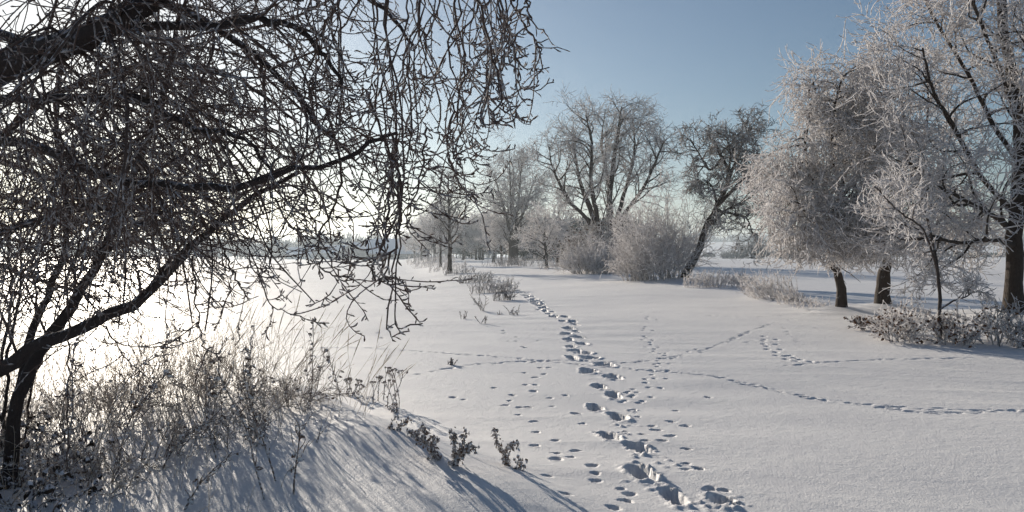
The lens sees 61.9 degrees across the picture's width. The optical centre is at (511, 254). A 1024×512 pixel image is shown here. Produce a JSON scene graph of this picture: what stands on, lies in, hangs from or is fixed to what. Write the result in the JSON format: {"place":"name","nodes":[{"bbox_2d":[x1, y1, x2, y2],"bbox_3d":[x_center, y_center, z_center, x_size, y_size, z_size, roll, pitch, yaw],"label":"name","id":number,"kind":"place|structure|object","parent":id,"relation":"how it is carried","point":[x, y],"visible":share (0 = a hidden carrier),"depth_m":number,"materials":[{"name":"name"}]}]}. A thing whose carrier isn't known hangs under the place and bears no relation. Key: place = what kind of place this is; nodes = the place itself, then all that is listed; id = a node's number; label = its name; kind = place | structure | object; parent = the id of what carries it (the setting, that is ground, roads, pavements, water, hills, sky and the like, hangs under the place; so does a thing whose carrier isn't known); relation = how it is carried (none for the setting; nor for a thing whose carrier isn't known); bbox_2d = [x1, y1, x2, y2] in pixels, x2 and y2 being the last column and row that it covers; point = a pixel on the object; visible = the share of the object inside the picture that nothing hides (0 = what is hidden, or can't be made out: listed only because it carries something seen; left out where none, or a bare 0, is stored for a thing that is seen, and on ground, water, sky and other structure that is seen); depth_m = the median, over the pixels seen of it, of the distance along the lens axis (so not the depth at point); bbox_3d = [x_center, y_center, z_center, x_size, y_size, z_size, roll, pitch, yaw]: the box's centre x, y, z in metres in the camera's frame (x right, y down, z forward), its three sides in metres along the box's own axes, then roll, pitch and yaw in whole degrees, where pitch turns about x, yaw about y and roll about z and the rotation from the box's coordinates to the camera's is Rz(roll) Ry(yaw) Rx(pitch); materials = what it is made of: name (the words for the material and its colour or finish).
{"place":"outdoors","nodes":[
{"label":"outdoors","id":0,"kind":"place"},
{"bbox_2d":[0,372,322,511],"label":"frosted grass","id":1,"kind":"structure","parent":0,"point":[33,450],"depth_m":5.79,"materials":[{"name":"plant"}]},
{"bbox_2d":[0,255,1023,511],"bbox_3d":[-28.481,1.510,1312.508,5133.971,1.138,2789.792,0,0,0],"label":"ground","id":2,"kind":"structure","parent":0,"point":[602,393],"depth_m":9.95,"materials":[{"name":"snow"}]},
{"bbox_2d":[0,370,91,441],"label":"bramble","id":3,"kind":"object","parent":2,"relation":"on","point":[31,405],"visible":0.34,"depth_m":6.67,"materials":[{"name":"brown plant"}]},
{"bbox_2d":[0,420,102,495],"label":"bramble","id":4,"kind":"object","parent":2,"relation":"on","point":[54,474],"visible":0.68,"depth_m":5.64,"materials":[{"name":"brown plant"}]},
{"bbox_2d":[0,410,125,511],"bbox_3d":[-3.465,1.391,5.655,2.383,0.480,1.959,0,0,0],"label":"bramble","id":5,"kind":"object","parent":2,"relation":"on","point":[48,489],"visible":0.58,"depth_m":5.43,"materials":[{"name":"plant"}]},
{"bbox_2d":[57,334,96,459],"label":"dead weed","id":6,"kind":"object","parent":2,"relation":"on","point":[72,401],"visible":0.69,"depth_m":6.12,"materials":[{"name":"brown plant"}]},
{"bbox_2d":[21,372,166,446],"bbox_3d":[-3.493,1.304,6.797,1.090,0.706,1.325,0,0,28],"label":"bramble","id":7,"kind":"object","parent":2,"relation":"on","point":[82,412],"visible":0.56,"depth_m":6.68,"materials":[{"name":"brown plant"}]},
{"bbox_2d":[12,243,192,257],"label":"wood","id":8,"kind":"object","parent":2,"relation":"on","point":[108,257],"visible":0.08,"depth_m":376.11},
{"bbox_2d":[64,414,152,495],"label":"bramble","id":9,"kind":"object","parent":2,"relation":"on","point":[95,469],"visible":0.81,"depth_m":5.71,"materials":[{"name":"brown plant"}]},
{"bbox_2d":[56,320,183,421],"bbox_3d":[-3.304,1.030,7.305,0.974,0.889,1.393,0,0,-42],"label":"bramble","id":10,"kind":"object","parent":2,"relation":"on","point":[111,393],"visible":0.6,"depth_m":7.37,"materials":[{"name":"brown plant"}]},
{"bbox_2d":[97,324,182,451],"bbox_3d":[-2.871,1.036,6.570,0.235,1.003,0.599,0,0,44],"label":"dead weed","id":11,"kind":"object","parent":2,"relation":"on","point":[137,375],"visible":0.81,"depth_m":6.55,"materials":[{"name":"brown plant"}]},
{"bbox_2d":[116,369,172,471],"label":"dead weed","id":12,"kind":"object","parent":2,"relation":"on","point":[165,373],"visible":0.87,"depth_m":5.87,"materials":[{"name":"brown plant"}]},
{"bbox_2d":[140,307,183,402],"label":"dead weed","id":13,"kind":"object","parent":2,"relation":"on","point":[168,334],"visible":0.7,"depth_m":7.58,"materials":[{"name":"brown plant"}]},
{"bbox_2d":[95,385,230,474],"bbox_3d":[-2.576,1.282,6.311,0.881,0.583,1.074,0,0,0],"label":"bramble","id":14,"kind":"object","parent":2,"relation":"on","point":[179,427],"visible":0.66,"depth_m":6.25,"materials":[{"name":"brown plant"}]},
{"bbox_2d":[110,335,228,410],"bbox_3d":[-3.103,1.096,7.707,1.038,0.784,0.946,0,0,44],"label":"bramble","id":15,"kind":"object","parent":2,"relation":"on","point":[186,370],"visible":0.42,"depth_m":7.76,"materials":[{"name":"brown plant"}]},
{"bbox_2d":[0,280,387,453],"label":"frosted grass","id":16,"kind":"structure","parent":2,"relation":"on","point":[189,347],"depth_m":7.69,"materials":[{"name":"plant"}]},
{"bbox_2d":[162,413,233,469],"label":"dead weed","id":17,"kind":"object","parent":2,"relation":"on","point":[183,436],"visible":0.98,"depth_m":6.02,"materials":[{"name":"brown plant"}]},
{"bbox_2d":[198,376,219,458],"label":"dead weed","id":18,"kind":"object","parent":2,"relation":"on","point":[211,395],"visible":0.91,"depth_m":6.22,"materials":[{"name":"brown plant"}]},
{"bbox_2d":[183,451,240,509],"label":"dead weed","id":19,"kind":"object","parent":2,"relation":"on","point":[190,501],"visible":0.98,"depth_m":5.28,"materials":[{"name":"brown plant"}]},
{"bbox_2d":[199,336,233,401],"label":"dead weed","id":20,"kind":"object","parent":2,"relation":"on","point":[213,362],"visible":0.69,"depth_m":7.38,"materials":[{"name":"brown plant"}]},
{"bbox_2d":[154,353,287,421],"bbox_3d":[-2.502,1.155,7.344,1.094,0.645,0.883,0,0,0],"label":"bramble","id":21,"kind":"object","parent":2,"relation":"on","point":[198,394],"visible":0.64,"depth_m":7.26,"materials":[{"name":"brown plant"}]},
{"bbox_2d":[185,399,273,449],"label":"bramble","id":22,"kind":"object","parent":2,"relation":"on","point":[250,433],"visible":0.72,"depth_m":6.54,"materials":[{"name":"brown plant"}]},
{"bbox_2d":[213,358,264,499],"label":"dead weed","id":23,"kind":"object","parent":2,"relation":"on","point":[242,417],"visible":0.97,"depth_m":5.53,"materials":[{"name":"brown plant"}]},
{"bbox_2d":[233,338,252,417],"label":"dead weed","id":24,"kind":"object","parent":2,"relation":"on","point":[246,365],"visible":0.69,"depth_m":7.24,"materials":[{"name":"brown plant"}]},
{"bbox_2d":[240,325,263,433],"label":"dead weed","id":25,"kind":"object","parent":2,"relation":"on","point":[250,373],"visible":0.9,"depth_m":6.71,"materials":[{"name":"brown plant"}]},
{"bbox_2d":[230,361,275,480],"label":"dead weed","id":26,"kind":"object","parent":2,"relation":"on","point":[255,416],"visible":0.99,"depth_m":5.71,"materials":[{"name":"brown plant"}]},
{"bbox_2d":[199,342,336,413],"bbox_3d":[-2.256,1.161,7.774,1.236,0.750,1.008,0,0,0],"label":"bramble","id":27,"kind":"object","parent":2,"relation":"on","point":[296,390],"visible":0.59,"depth_m":7.72,"materials":[{"name":"brown plant"}]},
{"bbox_2d":[0,0,569,484],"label":"overhanging tree","id":28,"kind":"object","parent":2,"relation":"on","point":[122,220],"visible":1,"depth_m":3.87,"materials":[{"name":"black plant"}]},
{"bbox_2d":[287,413,312,494],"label":"dead weed","id":29,"kind":"object","parent":2,"relation":"on","point":[295,453],"visible":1,"depth_m":5.38,"materials":[{"name":"brown plant"}]},
{"bbox_2d":[285,247,316,258],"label":"house","id":30,"kind":"structure","parent":2,"relation":"on","point":[296,253],"depth_m":300.13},
{"bbox_2d":[191,233,413,258],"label":"wood","id":31,"kind":"object","parent":2,"relation":"on","point":[262,252],"visible":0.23,"depth_m":316.40,"materials":[{"name":"plant"}]},
{"bbox_2d":[206,292,415,422],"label":"tall grass","id":32,"kind":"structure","parent":2,"relation":"on","point":[302,360],"depth_m":7.85,"materials":[{"name":"plant"}]},
{"bbox_2d":[258,351,368,411],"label":"bramble","id":33,"kind":"object","parent":2,"relation":"on","point":[311,399],"visible":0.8,"depth_m":7.81,"materials":[{"name":"brown plant"}]},
{"bbox_2d":[307,317,325,387],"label":"dead weed","id":34,"kind":"object","parent":2,"relation":"on","point":[310,334],"visible":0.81,"depth_m":8.21,"materials":[{"name":"brown plant"}]},
{"bbox_2d":[316,419,327,442],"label":"dry stalk","id":35,"kind":"object","parent":2,"relation":"on","point":[320,431],"visible":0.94,"depth_m":6.65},
{"bbox_2d":[321,348,343,403],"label":"dead weed","id":36,"kind":"object","parent":2,"relation":"on","point":[328,356],"visible":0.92,"depth_m":8.01,"materials":[{"name":"brown plant"}]},
{"bbox_2d":[321,243,344,258],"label":"house","id":37,"kind":"structure","parent":2,"relation":"on","point":[324,253],"depth_m":310.02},
{"bbox_2d":[287,228,393,258],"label":"wood","id":38,"kind":"object","parent":2,"relation":"on","point":[343,240],"visible":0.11,"depth_m":331.16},
{"bbox_2d":[343,378,358,394],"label":"dead flower","id":39,"kind":"object","parent":2,"relation":"on","point":[356,385],"visible":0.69,"depth_m":10.57,"materials":[{"name":"brown plant"}]},
{"bbox_2d":[336,242,370,259],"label":"house","id":40,"kind":"structure","parent":2,"relation":"on","point":[360,253],"depth_m":285.00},
{"bbox_2d":[348,377,364,394],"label":"dead flower","id":41,"kind":"object","parent":2,"relation":"on","point":[357,381],"visible":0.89,"depth_m":10.54,"materials":[{"name":"brown plant"}]},
{"bbox_2d":[370,366,390,401],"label":"dead flower","id":42,"kind":"object","parent":2,"relation":"on","point":[380,377],"visible":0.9,"depth_m":10.18,"materials":[{"name":"brown plant"}]},
{"bbox_2d":[387,400,398,412],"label":"withered plant","id":43,"kind":"object","parent":2,"relation":"on","point":[393,410],"visible":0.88,"depth_m":9.41,"materials":[{"name":"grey plant"}]},
{"bbox_2d":[382,368,407,408],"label":"dead flower","id":44,"kind":"object","parent":2,"relation":"on","point":[393,381],"visible":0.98,"depth_m":9.73,"materials":[{"name":"brown plant"}]},
{"bbox_2d":[366,236,425,258],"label":"house","id":45,"kind":"structure","parent":2,"relation":"on","point":[391,245],"depth_m":291.13,"materials":[{"name":"white"}]},
{"bbox_2d":[386,414,412,430],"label":"withered plant","id":46,"kind":"object","parent":2,"relation":"on","point":[401,424],"visible":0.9,"depth_m":7.09,"materials":[{"name":"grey plant"}]},
{"bbox_2d":[394,219,423,258],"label":"frosted tree","id":47,"kind":"object","parent":2,"relation":"on","point":[407,240],"visible":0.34,"depth_m":220.65,"materials":[{"name":"grey plant"}]},
{"bbox_2d":[407,426,423,437],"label":"withered plant","id":48,"kind":"object","parent":2,"relation":"on","point":[418,431],"visible":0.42,"depth_m":6.96,"materials":[{"name":"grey plant"}]},
{"bbox_2d":[406,422,430,444],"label":"withered plant","id":49,"kind":"object","parent":2,"relation":"on","point":[423,436],"visible":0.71,"depth_m":6.82,"materials":[{"name":"brown plant"}]},
{"bbox_2d":[398,215,447,260],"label":"frosted tree","id":50,"kind":"object","parent":2,"relation":"on","point":[412,247],"visible":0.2,"depth_m":147.96,"materials":[{"name":"grey plant"}]},
{"bbox_2d":[405,211,445,259],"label":"frosted tree","id":51,"kind":"object","parent":2,"relation":"on","point":[421,253],"visible":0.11,"depth_m":174.11,"materials":[{"name":"grey plant"}]},
{"bbox_2d":[405,250,447,264],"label":"weed clump","id":52,"kind":"object","parent":2,"relation":"on","point":[418,258],"visible":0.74,"depth_m":140.21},
{"bbox_2d":[415,434,441,460],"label":"withered plant","id":53,"kind":"object","parent":2,"relation":"on","point":[432,451],"visible":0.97,"depth_m":6.43,"materials":[{"name":"brown plant"}]},
{"bbox_2d":[401,203,460,258],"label":"frosted tree","id":54,"kind":"object","parent":2,"relation":"on","point":[433,245],"visible":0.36,"depth_m":143.44,"materials":[{"name":"grey plant"}]},
{"bbox_2d":[410,255,455,268],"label":"weed clump","id":55,"kind":"object","parent":2,"relation":"on","point":[432,262],"visible":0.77,"depth_m":100.45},
{"bbox_2d":[420,186,460,266],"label":"young tree","id":56,"kind":"object","parent":2,"relation":"on","point":[440,235],"visible":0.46,"depth_m":82.19,"materials":[{"name":"grey plant"}]},
{"bbox_2d":[416,159,477,273],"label":"young tree","id":57,"kind":"object","parent":2,"relation":"on","point":[449,225],"visible":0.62,"depth_m":56.33,"materials":[{"name":"grey plant"}]},
{"bbox_2d":[429,259,470,272],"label":"weed clump","id":58,"kind":"object","parent":2,"relation":"on","point":[443,269],"visible":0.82,"depth_m":69.21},
{"bbox_2d":[443,265,474,275],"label":"weed clump","id":59,"kind":"object","parent":2,"relation":"on","point":[461,270],"visible":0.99,"depth_m":54.42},
{"bbox_2d":[444,212,481,259],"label":"frosted tree","id":60,"kind":"object","parent":2,"relation":"on","point":[470,243],"visible":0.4,"depth_m":162.41,"materials":[{"name":"grey plant"}]},
{"bbox_2d":[448,426,479,466],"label":"withered plant","id":61,"kind":"object","parent":2,"relation":"on","point":[462,451],"visible":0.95,"depth_m":6.29,"materials":[{"name":"brown plant"}]},
{"bbox_2d":[456,222,473,258],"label":"conifer","id":62,"kind":"object","parent":2,"relation":"on","point":[466,253],"visible":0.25,"depth_m":200.01,"materials":[{"name":"grey plant"}]},
{"bbox_2d":[452,208,485,259],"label":"frosted tree","id":63,"kind":"object","parent":2,"relation":"on","point":[468,240],"visible":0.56,"depth_m":161.55,"materials":[{"name":"grey plant"}]},
{"bbox_2d":[452,270,493,283],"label":"weed clump","id":64,"kind":"object","parent":2,"relation":"on","point":[483,277],"visible":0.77,"depth_m":43.12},
{"bbox_2d":[403,212,553,258],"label":"wood","id":65,"kind":"object","parent":2,"relation":"on","point":[487,254],"visible":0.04,"depth_m":244.51,"materials":[{"name":"plant"}]},
{"bbox_2d":[469,289,488,310],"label":"weed stalks","id":66,"kind":"object","parent":2,"relation":"on","point":[480,305],"visible":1,"depth_m":23.24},
{"bbox_2d":[456,208,503,259],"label":"frosted tree","id":67,"kind":"object","parent":2,"relation":"on","point":[480,247],"visible":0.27,"depth_m":161.96,"materials":[{"name":"grey plant"}]},
{"bbox_2d":[472,210,496,259],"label":"frosted tree","id":68,"kind":"object","parent":2,"relation":"on","point":[483,252],"visible":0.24,"depth_m":161.91,"materials":[{"name":"grey plant"}]},
{"bbox_2d":[467,275,521,293],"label":"weed clump","id":69,"kind":"object","parent":2,"relation":"on","point":[479,287],"visible":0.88,"depth_m":33.01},
{"bbox_2d":[471,211,525,259],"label":"frosted tree","id":70,"kind":"object","parent":2,"relation":"on","point":[493,237],"visible":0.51,"depth_m":99.75,"materials":[{"name":"grey plant"}]},
{"bbox_2d":[472,208,525,261],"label":"frosted tree","id":71,"kind":"object","parent":2,"relation":"on","point":[494,251],"visible":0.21,"depth_m":125.79,"materials":[{"name":"grey plant"}]},
{"bbox_2d":[482,256,522,266],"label":"weed clump","id":72,"kind":"object","parent":2,"relation":"on","point":[507,263],"visible":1,"depth_m":72.98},
{"bbox_2d":[492,282,517,300],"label":"weed clump","id":73,"kind":"object","parent":2,"relation":"on","point":[506,292],"visible":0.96,"depth_m":27.25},
{"bbox_2d":[490,427,519,466],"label":"withered plant","id":74,"kind":"object","parent":2,"relation":"on","point":[505,459],"visible":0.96,"depth_m":6.67,"materials":[{"name":"brown plant"}]},
{"bbox_2d":[462,125,557,264],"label":"broad tree","id":75,"kind":"object","parent":2,"relation":"on","point":[521,205],"visible":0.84,"depth_m":96.39,"materials":[{"name":"grey plant"}]},
{"bbox_2d":[513,455,527,470],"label":"withered plant","id":76,"kind":"object","parent":2,"relation":"on","point":[520,464],"visible":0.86,"depth_m":6.64,"materials":[{"name":"brown plant"}]},
{"bbox_2d":[496,254,554,265],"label":"weed clump","id":77,"kind":"object","parent":2,"relation":"on","point":[533,260],"visible":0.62,"depth_m":75.13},
{"bbox_2d":[531,232,541,260],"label":"conifer","id":78,"kind":"object","parent":2,"relation":"on","point":[536,247],"visible":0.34,"depth_m":149.84,"materials":[{"name":"grey plant"}]},
{"bbox_2d":[509,200,569,267],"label":"frosted tree","id":79,"kind":"object","parent":2,"relation":"on","point":[542,229],"visible":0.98,"depth_m":64.74,"materials":[{"name":"grey plant"}]},
{"bbox_2d":[522,195,587,266],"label":"frosted tree","id":80,"kind":"object","parent":2,"relation":"on","point":[562,225],"visible":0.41,"depth_m":70.90,"materials":[{"name":"white plant"}]},
{"bbox_2d":[533,254,578,268],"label":"weed clump","id":81,"kind":"object","parent":2,"relation":"on","point":[549,263],"visible":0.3,"depth_m":56.17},
{"bbox_2d":[496,212,658,259],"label":"wood","id":82,"kind":"object","parent":2,"relation":"on","point":[522,253],"visible":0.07,"depth_m":158.70,"materials":[{"name":"plant"}]},
{"bbox_2d":[542,231,630,274],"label":"frosted thicket","id":83,"kind":"object","parent":2,"relation":"on","point":[590,260],"visible":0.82,"depth_m":46.66,"materials":[{"name":"plant"}]},
{"bbox_2d":[517,81,702,268],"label":"twin trunk tree","id":84,"kind":"object","parent":2,"relation":"on","point":[608,175],"visible":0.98,"depth_m":51.45,"materials":[{"name":"grey plant"}]},
{"bbox_2d":[546,194,677,272],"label":"leafy thicket","id":85,"kind":"object","parent":2,"relation":"on","point":[590,229],"visible":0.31,"depth_m":49.60,"materials":[{"name":"grey plant"}]},
{"bbox_2d":[600,228,670,281],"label":"frosted bush","id":86,"kind":"object","parent":2,"relation":"on","point":[622,265],"visible":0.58,"depth_m":35.80,"materials":[{"name":"plant"}]},
{"bbox_2d":[565,156,753,280],"bbox_3d":[6.296,-1.379,35.679,6.852,5.777,6.600,0,0,-25],"label":"frosted bush","id":87,"kind":"object","parent":2,"relation":"on","point":[669,254],"visible":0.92,"depth_m":34.88,"materials":[{"name":"plant"}]},
{"bbox_2d":[682,267,751,287],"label":"weed clump","id":88,"kind":"object","parent":2,"relation":"on","point":[710,277],"visible":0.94,"depth_m":29.04,"materials":[{"name":"plant"}]},
{"bbox_2d":[658,101,787,277],"bbox_3d":[9.099,-2.546,34.883,5.672,7.837,3.697,0,0,-29],"label":"leaning tree","id":89,"kind":"object","parent":2,"relation":"on","point":[729,156],"visible":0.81,"depth_m":34.65,"materials":[{"name":"grey plant"}]},
{"bbox_2d":[719,249,745,258],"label":"bush","id":90,"kind":"object","parent":2,"relation":"on","point":[726,254],"visible":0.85,"depth_m":338.99,"materials":[{"name":"plant"}]},
{"bbox_2d":[719,273,756,283],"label":"weed clump","id":91,"kind":"object","parent":2,"relation":"on","point":[729,280],"visible":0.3,"depth_m":45.47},
{"bbox_2d":[729,235,772,258],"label":"bush","id":92,"kind":"object","parent":2,"relation":"on","point":[749,252],"visible":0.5,"depth_m":337.11,"materials":[{"name":"plant"}]},
{"bbox_2d":[732,266,800,300],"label":"weed clump","id":93,"kind":"object","parent":2,"relation":"on","point":[765,289],"visible":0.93,"depth_m":24.34,"materials":[{"name":"plant"}]},
{"bbox_2d":[770,286,808,303],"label":"weed clump","id":94,"kind":"object","parent":2,"relation":"on","point":[791,297],"visible":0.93,"depth_m":22.48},
{"bbox_2d":[791,295,830,308],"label":"weed clump","id":95,"kind":"object","parent":2,"relation":"on","point":[803,303],"visible":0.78,"depth_m":21.01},
{"bbox_2d":[714,20,961,306],"bbox_3d":[8.030,-1.873,20.225,5.885,6.578,5.304,0,0,0],"label":"hanging tree","id":96,"kind":"object","parent":2,"relation":"on","point":[821,215],"visible":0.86,"depth_m":19.00,"materials":[{"name":"white plant"}]},
{"bbox_2d":[843,312,891,332],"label":"leafy shrub","id":97,"kind":"object","parent":2,"relation":"on","point":[859,322],"visible":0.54,"depth_m":16.58,"materials":[{"name":"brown plant"}]},
{"bbox_2d":[862,297,940,344],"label":"leafy shrub","id":98,"kind":"object","parent":2,"relation":"on","point":[902,323],"visible":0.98,"depth_m":15.01,"materials":[{"name":"grey plant"}]},
{"bbox_2d":[817,28,1009,303],"bbox_3d":[10.153,-2.124,21.272,6.287,7.075,5.145,0,0,0],"label":"frosted tree","id":99,"kind":"object","parent":2,"relation":"on","point":[883,279],"visible":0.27,"depth_m":21.03,"materials":[{"name":"white plant"}]},
{"bbox_2d":[827,0,1023,318],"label":"tall tree","id":100,"kind":"object","parent":2,"relation":"on","point":[1011,82],"visible":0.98,"depth_m":17.11,"materials":[{"name":"white plant"}]},
{"bbox_2d":[865,170,999,341],"bbox_3d":[7.009,0.114,14.767,2.666,3.045,1.278,0,0,-18],"label":"sapling","id":101,"kind":"object","parent":2,"relation":"on","point":[967,287],"visible":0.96,"depth_m":14.78,"materials":[{"name":"plant"}]},
{"bbox_2d":[910,298,996,347],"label":"leafy shrub","id":102,"kind":"object","parent":2,"relation":"on","point":[951,335],"visible":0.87,"depth_m":14.68,"materials":[{"name":"grey plant"}]},
{"bbox_2d":[945,293,1023,348],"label":"leafy shrub","id":103,"kind":"object","parent":2,"relation":"on","point":[1006,328],"visible":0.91,"depth_m":14.42,"materials":[{"name":"grey plant"}]},
{"bbox_2d":[0,0,1023,254],"label":"sky","id":104,"kind":"structure","parent":0,"point":[698,58],"materials":[{"name":"blue"}]},
{"bbox_2d":[673,242,1023,256],"bbox_3d":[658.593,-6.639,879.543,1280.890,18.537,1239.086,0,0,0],"label":"hills","id":105,"kind":"structure","parent":0,"point":[716,245],"depth_m":710.62,"materials":[{"name":"snow"}]},
{"bbox_2d":[658,233,1023,245],"bbox_3d":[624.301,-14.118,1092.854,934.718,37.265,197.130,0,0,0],"label":"wood","id":106,"kind":"object","parent":105,"relation":"on","point":[715,239],"visible":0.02,"depth_m":1117.63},
{"bbox_2d":[689,251,1005,256],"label":"wood","id":107,"kind":"object","parent":105,"relation":"on","point":[906,254],"visible":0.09,"depth_m":488.66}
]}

